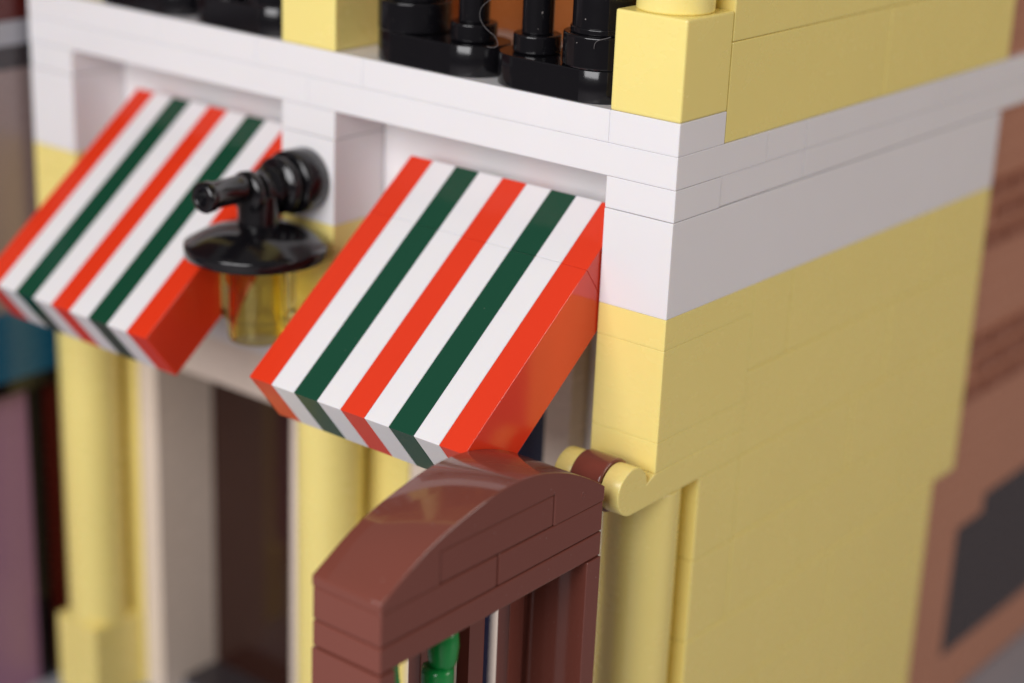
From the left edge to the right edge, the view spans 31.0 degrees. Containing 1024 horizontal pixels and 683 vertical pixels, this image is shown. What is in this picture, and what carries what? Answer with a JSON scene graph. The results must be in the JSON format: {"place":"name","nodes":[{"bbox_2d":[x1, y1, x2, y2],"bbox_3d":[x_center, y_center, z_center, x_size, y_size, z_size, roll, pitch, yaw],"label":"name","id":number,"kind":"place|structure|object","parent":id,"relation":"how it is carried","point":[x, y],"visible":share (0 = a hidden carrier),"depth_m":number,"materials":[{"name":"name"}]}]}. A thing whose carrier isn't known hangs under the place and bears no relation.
{"place":"outdoors","nodes":[
{"label":"outdoors","id":0,"kind":"place"},
{"bbox_2d":[0,0,69,682],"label":"shop building","id":1,"kind":"structure","parent":0,"point":[34,593],"depth_m":24.74,"materials":[{"name":"purple plastic"}]},
{"bbox_2d":[28,0,1023,682],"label":"toy building","id":2,"kind":"structure","parent":0,"point":[760,390],"depth_m":20.61,"materials":[{"name":"yellow plastic"}]},
{"bbox_2d":[0,88,283,375],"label":"awning","id":3,"kind":"object","parent":2,"relation":"attached to","point":[92,253],"visible":0.77,"depth_m":20.88,"materials":[{"name":"multicoloured plastic"}]},
{"bbox_2d":[103,0,196,16],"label":"balcony railing","id":4,"kind":"object","parent":2,"relation":"on","point":[182,8],"visible":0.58,"depth_m":21.18,"materials":[{"name":"black plastic"}]},
{"bbox_2d":[197,0,281,37],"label":"balcony railing","id":5,"kind":"object","parent":2,"relation":"on","point":[260,17],"visible":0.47,"depth_m":20.34,"materials":[{"name":"black plastic"}]},
{"bbox_2d":[183,147,328,345],"bbox_3d":[-2.760,-0.995,19.933,1.554,2.010,1.555,17,25,35],"label":"wall lamp","id":6,"kind":"object","parent":2,"relation":"attached to","point":[257,253],"visible":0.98,"depth_m":19.69,"materials":[{"name":"black plastic"}]},
{"bbox_2d":[250,155,604,468],"bbox_3d":[-0.638,-0.278,18.663,2.851,2.422,2.818,17,25,35],"label":"awning","id":7,"kind":"object","parent":2,"relation":"attached to","point":[444,311],"visible":0.91,"depth_m":18.24,"materials":[{"name":"multicoloured plastic"}]},
{"bbox_2d":[378,0,511,77],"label":"balcony railing","id":8,"kind":"object","parent":2,"relation":"on","point":[431,35],"visible":0.98,"depth_m":18.80,"materials":[{"name":"black plastic"}]},
{"bbox_2d":[479,0,497,47],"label":"lint fibre","id":9,"kind":"object","parent":2,"relation":"attached to","point":[485,27],"visible":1,"depth_m":18.16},
{"bbox_2d":[497,0,635,104],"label":"balcony railing","id":10,"kind":"object","parent":2,"relation":"on","point":[538,58],"visible":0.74,"depth_m":17.76,"materials":[{"name":"black plastic"}]},
{"bbox_2d":[37,167,1023,682],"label":"pavement","id":11,"kind":"structure","parent":0,"point":[1005,663],"depth_m":27.37,"materials":[{"name":"grey plastic"}]},
{"bbox_2d":[393,632,459,682],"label":"plant","id":12,"kind":"object","parent":11,"relation":"on","point":[438,666],"visible":0.63,"depth_m":16.52,"materials":[{"name":"green plastic"}]},
{"bbox_2d":[312,449,625,682],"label":"brick arch","id":13,"kind":"structure","parent":11,"relation":"on","point":[414,569],"depth_m":16.33,"materials":[{"name":"brown plastic"}]},
{"bbox_2d":[907,0,1023,682],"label":"neighbour building","id":14,"kind":"structure","parent":11,"relation":"on","point":[969,619],"depth_m":25.24,"materials":[{"name":"plastic"}]},
{"bbox_2d":[940,467,1023,656],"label":"window","id":15,"kind":"structure","parent":14,"relation":"in","point":[987,572],"depth_m":26.36,"materials":[{"name":"grey plastic"}]}
]}

